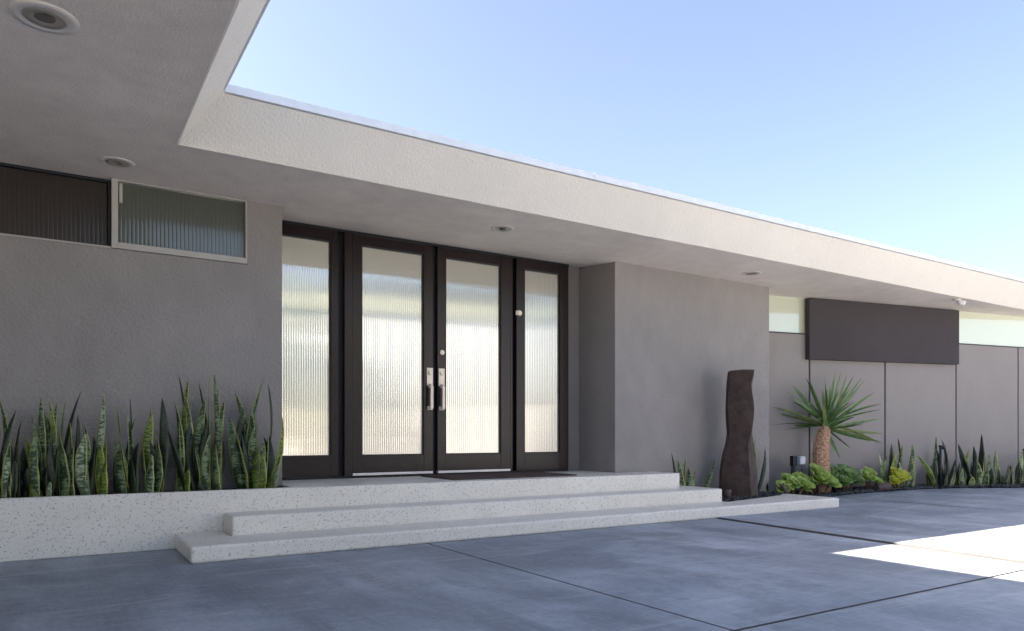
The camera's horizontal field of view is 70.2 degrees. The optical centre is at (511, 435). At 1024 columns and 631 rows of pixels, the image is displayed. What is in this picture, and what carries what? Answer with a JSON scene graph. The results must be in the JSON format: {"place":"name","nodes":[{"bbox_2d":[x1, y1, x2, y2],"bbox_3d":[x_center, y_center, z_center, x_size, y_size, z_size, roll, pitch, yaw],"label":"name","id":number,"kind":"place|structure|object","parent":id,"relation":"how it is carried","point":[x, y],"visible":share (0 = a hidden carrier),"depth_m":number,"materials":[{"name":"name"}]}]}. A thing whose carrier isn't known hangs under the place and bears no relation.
{"place":"outdoors","nodes":[
{"label":"outdoors","id":0,"kind":"place"},
{"bbox_2d":[0,487,1023,630],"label":"driveway","id":1,"kind":"structure","parent":0,"point":[947,559],"depth_m":4.31,"materials":[{"name":"concrete"}]},
{"bbox_2d":[0,486,298,561],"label":"planter box","id":2,"kind":"object","parent":1,"relation":"on","point":[45,527],"visible":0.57,"depth_m":5.32,"materials":[{"name":"concrete"}]},
{"bbox_2d":[0,401,26,497],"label":"snake plant","id":3,"kind":"object","parent":2,"relation":"on","point":[10,478],"visible":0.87,"depth_m":5.20,"materials":[{"name":"green plant"}]},
{"bbox_2d":[21,399,57,496],"bbox_3d":[-3.435,0.102,5.292,0.228,0.754,0.264,0,0,-32],"label":"snake plant","id":4,"kind":"object","parent":2,"relation":"on","point":[35,480],"visible":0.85,"depth_m":5.32,"materials":[{"name":"green plant"}]},
{"bbox_2d":[47,392,80,495],"bbox_3d":[-3.309,0.076,5.382,0.216,0.804,0.264,0,0,-32],"label":"snake plant","id":5,"kind":"object","parent":2,"relation":"on","point":[65,483],"visible":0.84,"depth_m":5.34,"materials":[{"name":"green plant"}]},
{"bbox_2d":[74,393,107,494],"bbox_3d":[-3.142,0.077,5.442,0.223,0.805,0.288,0,0,-32],"label":"snake plant","id":6,"kind":"object","parent":2,"relation":"on","point":[90,474],"visible":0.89,"depth_m":5.40,"materials":[{"name":"green plant"}]},
{"bbox_2d":[113,401,138,493],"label":"snake plant","id":7,"kind":"object","parent":2,"relation":"on","point":[125,475],"visible":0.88,"depth_m":5.55,"materials":[{"name":"green plant"}]},
{"bbox_2d":[141,399,168,492],"bbox_3d":[-2.790,0.092,5.696,0.192,0.774,0.221,0,0,-32],"label":"snake plant","id":8,"kind":"object","parent":2,"relation":"on","point":[154,465],"visible":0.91,"depth_m":5.69,"materials":[{"name":"green plant"}]},
{"bbox_2d":[167,374,201,491],"bbox_3d":[-2.610,-0.008,5.838,0.222,0.974,0.291,0,0,0],"label":"snake plant","id":9,"kind":"object","parent":2,"relation":"on","point":[184,455],"visible":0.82,"depth_m":5.81,"materials":[{"name":"green plant"}]},
{"bbox_2d":[193,374,224,490],"bbox_3d":[-2.470,-0.012,5.914,0.301,0.987,0.281,0,0,-32],"label":"snake plant","id":10,"kind":"object","parent":2,"relation":"in","point":[209,470],"visible":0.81,"depth_m":5.91,"materials":[{"name":"green plant"}]},
{"bbox_2d":[228,375,283,488],"bbox_3d":[-2.149,-0.018,6.107,0.451,0.994,0.266,0,0,-32],"label":"snake plant","id":11,"kind":"object","parent":2,"relation":"in","point":[252,467],"visible":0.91,"depth_m":6.10,"materials":[{"name":"green plant"}]},
{"bbox_2d":[175,470,838,563],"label":"entry steps","id":12,"kind":"structure","parent":1,"relation":"on","point":[338,514],"depth_m":6.50,"materials":[{"name":"concrete"}]},
{"bbox_2d":[421,472,576,479],"bbox_3d":[-0.130,0.427,7.731,1.490,0.012,0.745,0,0,-32],"label":"doormat","id":13,"kind":"object","parent":12,"relation":"on","point":[493,475],"visible":1,"depth_m":7.61,"materials":[{"name":"grey fabric"}]},
{"bbox_2d":[0,0,1023,496],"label":"modern house","id":14,"kind":"structure","parent":1,"relation":"on","point":[360,296],"depth_m":7.23,"materials":[{"name":"grey paint"}]},
{"bbox_2d":[8,0,79,33],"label":"ceiling light","id":15,"kind":"object","parent":14,"relation":"attached to","point":[45,18],"visible":1,"depth_m":3.50,"materials":[{"name":"white metal"}]},
{"bbox_2d":[0,162,110,247],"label":"window","id":16,"kind":"structure","parent":14,"relation":"in","point":[36,203],"depth_m":5.58,"materials":[{"name":"glass"}]},
{"bbox_2d":[99,156,134,168],"bbox_3d":[-2.923,-2.015,5.391,0.240,0.014,0.240,0,0,-32],"label":"ceiling light","id":17,"kind":"object","parent":14,"relation":"attached to","point":[114,162],"visible":1,"depth_m":5.38,"materials":[{"name":"white metal"}]},
{"bbox_2d":[111,178,246,263],"bbox_3d":[-2.726,-1.744,6.013,1.022,0.545,0.080,0,0,-32],"label":"window","id":18,"kind":"structure","parent":14,"relation":"in","point":[148,218],"depth_m":6.00,"materials":[{"name":"grey"}]},
{"bbox_2d":[352,234,432,475],"bbox_3d":[-1.224,-0.811,7.568,0.901,2.439,0.112,0,0,-32],"label":"door","id":19,"kind":"structure","parent":14,"relation":"in","point":[392,280],"depth_m":7.59,"materials":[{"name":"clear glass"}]},
{"bbox_2d":[436,247,509,472],"bbox_3d":[-0.407,-0.811,8.084,0.928,2.439,0.112,0,0,-32],"label":"door","id":20,"kind":"structure","parent":14,"relation":"in","point":[473,289],"depth_m":8.10,"materials":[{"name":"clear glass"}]},
{"bbox_2d":[491,225,513,231],"bbox_3d":[-0.093,-2.015,7.110,0.230,0.014,0.230,0,0,-32],"label":"ceiling light","id":21,"kind":"object","parent":14,"relation":"attached to","point":[501,228],"visible":1,"depth_m":7.10,"materials":[{"name":"white metal"}]},
{"bbox_2d":[742,271,761,275],"bbox_3d":[2.991,-2.015,9.077,0.230,0.014,0.230,0,0,-32],"label":"ceiling light","id":22,"kind":"object","parent":14,"relation":"attached to","point":[751,273],"visible":1,"depth_m":9.07,"materials":[{"name":"white metal"}]},
{"bbox_2d":[954,298,965,305],"bbox_3d":[6.622,-1.966,10.775,0.158,0.104,0.099,0,0,13],"label":"security sensor","id":23,"kind":"object","parent":14,"relation":"attached to","point":[961,302],"visible":1,"depth_m":10.74,"materials":[{"name":"white plastic"}]},
{"bbox_2d":[229,0,1023,277],"label":"sky","id":24,"kind":"structure","parent":0,"point":[896,123],"materials":[{"name":"blue"}]},
{"bbox_2d":[722,491,782,501],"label":"pebbles","id":25,"kind":"object","parent":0,"point":[761,494],"visible":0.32,"depth_m":8.81,"materials":[{"name":"black gravel"}]},
{"bbox_2d":[719,369,757,497],"bbox_3d":[2.808,-0.018,9.040,0.460,1.596,0.362,0,0,26],"label":"standing stone","id":26,"kind":"object","parent":25,"relation":"on","point":[738,475],"visible":0.94,"depth_m":8.89,"materials":[{"name":"brown stone"}]},
{"bbox_2d":[827,483,1019,496],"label":"bed soil","id":27,"kind":"structure","parent":0,"point":[967,487],"depth_m":11.26,"materials":[{"name":"brown soil"}]},
{"bbox_2d":[671,453,714,487],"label":"snake plant","id":28,"kind":"object","parent":27,"relation":"on","point":[690,479],"visible":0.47,"depth_m":8.95,"materials":[{"name":"green plant"}]},
{"bbox_2d":[725,490,730,499],"bbox_3d":[2.505,0.727,8.445,0.076,0.187,0.075,0,0,-32],"label":"garden spotlight","id":29,"kind":"object","parent":27,"relation":"on","point":[727,494],"visible":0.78,"depth_m":8.41,"materials":[{"name":"brown paint"}]},
{"bbox_2d":[753,440,765,490],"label":"snake plant","id":30,"kind":"object","parent":27,"relation":"on","point":[762,477],"visible":0.34,"depth_m":9.65,"materials":[{"name":"green plant"}]},
{"bbox_2d":[780,483,788,493],"bbox_3d":[3.471,0.709,9.286,0.124,0.193,0.062,0,0,-21],"label":"garden spotlight","id":31,"kind":"object","parent":27,"relation":"on","point":[784,488],"visible":0.84,"depth_m":9.26,"materials":[{"name":"brown paint"}]},
{"bbox_2d":[776,473,815,494],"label":"succulent","id":32,"kind":"object","parent":27,"relation":"on","point":[791,482],"visible":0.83,"depth_m":9.82,"materials":[{"name":"green plant"}]},
{"bbox_2d":[790,456,805,492],"bbox_3d":[4.018,0.578,10.227,0.221,0.575,0.110,0,0,-32],"label":"path light","id":33,"kind":"object","parent":27,"relation":"on","point":[797,460],"visible":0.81,"depth_m":10.20,"materials":[{"name":"metal"}]},
{"bbox_2d":[792,463,841,493],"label":"succulent","id":34,"kind":"object","parent":27,"relation":"on","point":[820,473],"visible":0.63,"depth_m":10.06,"materials":[{"name":"green plant"}]},
{"bbox_2d":[774,373,882,492],"bbox_3d":[4.434,-0.034,10.355,1.265,1.805,1.245,0,0,43],"label":"yucca","id":35,"kind":"object","parent":27,"relation":"on","point":[828,422],"visible":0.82,"depth_m":10.30,"materials":[{"name":"green plant"}]},
{"bbox_2d":[829,464,839,476],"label":"succulent","id":36,"kind":"object","parent":27,"relation":"on","point":[834,471],"visible":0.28,"depth_m":10.51,"materials":[{"name":"green plant"}]},
{"bbox_2d":[836,464,863,490],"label":"succulent","id":37,"kind":"object","parent":27,"relation":"on","point":[847,476],"visible":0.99,"depth_m":10.54,"materials":[{"name":"green plant"}]},
{"bbox_2d":[860,466,884,488],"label":"succulent","id":38,"kind":"object","parent":27,"relation":"on","point":[869,474],"visible":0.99,"depth_m":10.74,"materials":[{"name":"green plant"}]},
{"bbox_2d":[874,482,891,490],"bbox_3d":[5.390,0.757,10.597,0.213,0.156,0.128,0,0,-9],"label":"garden spotlight","id":39,"kind":"object","parent":27,"relation":"on","point":[886,486],"visible":1,"depth_m":10.55,"materials":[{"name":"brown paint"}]},
{"bbox_2d":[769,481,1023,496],"bbox_3d":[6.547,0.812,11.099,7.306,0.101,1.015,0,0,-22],"label":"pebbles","id":40,"kind":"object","parent":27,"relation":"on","point":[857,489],"visible":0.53,"depth_m":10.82,"materials":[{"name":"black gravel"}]},
{"bbox_2d":[878,440,915,486],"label":"snake plant","id":41,"kind":"object","parent":27,"relation":"on","point":[911,470],"visible":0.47,"depth_m":11.04,"materials":[{"name":"green plant"}]},
{"bbox_2d":[889,467,912,490],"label":"succulent","id":42,"kind":"object","parent":27,"relation":"on","point":[900,476],"visible":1,"depth_m":10.80,"materials":[{"name":"green plant"}]},
{"bbox_2d":[917,437,955,488],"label":"snake plant","id":43,"kind":"object","parent":27,"relation":"on","point":[932,475],"visible":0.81,"depth_m":11.30,"materials":[{"name":"green plant"}]},
{"bbox_2d":[939,445,945,488],"bbox_3d":[6.569,0.495,11.121,0.160,0.684,0.038,0,0,-32],"label":"irrigation stake","id":44,"kind":"object","parent":27,"relation":"on","point":[941,447],"visible":0.89,"depth_m":11.08,"materials":[{"name":"black metal"}]},
{"bbox_2d":[956,434,988,485],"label":"snake plant","id":45,"kind":"object","parent":27,"relation":"on","point":[973,476],"visible":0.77,"depth_m":11.50,"materials":[{"name":"green plant"}]},
{"bbox_2d":[983,451,1015,484],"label":"snake plant","id":46,"kind":"object","parent":27,"relation":"on","point":[997,476],"visible":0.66,"depth_m":11.73,"materials":[{"name":"green plant"}]},
{"bbox_2d":[1009,451,1023,484],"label":"snake plant","id":47,"kind":"object","parent":27,"relation":"on","point":[1019,474],"visible":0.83,"depth_m":11.83,"materials":[{"name":"green plant"}]}
]}

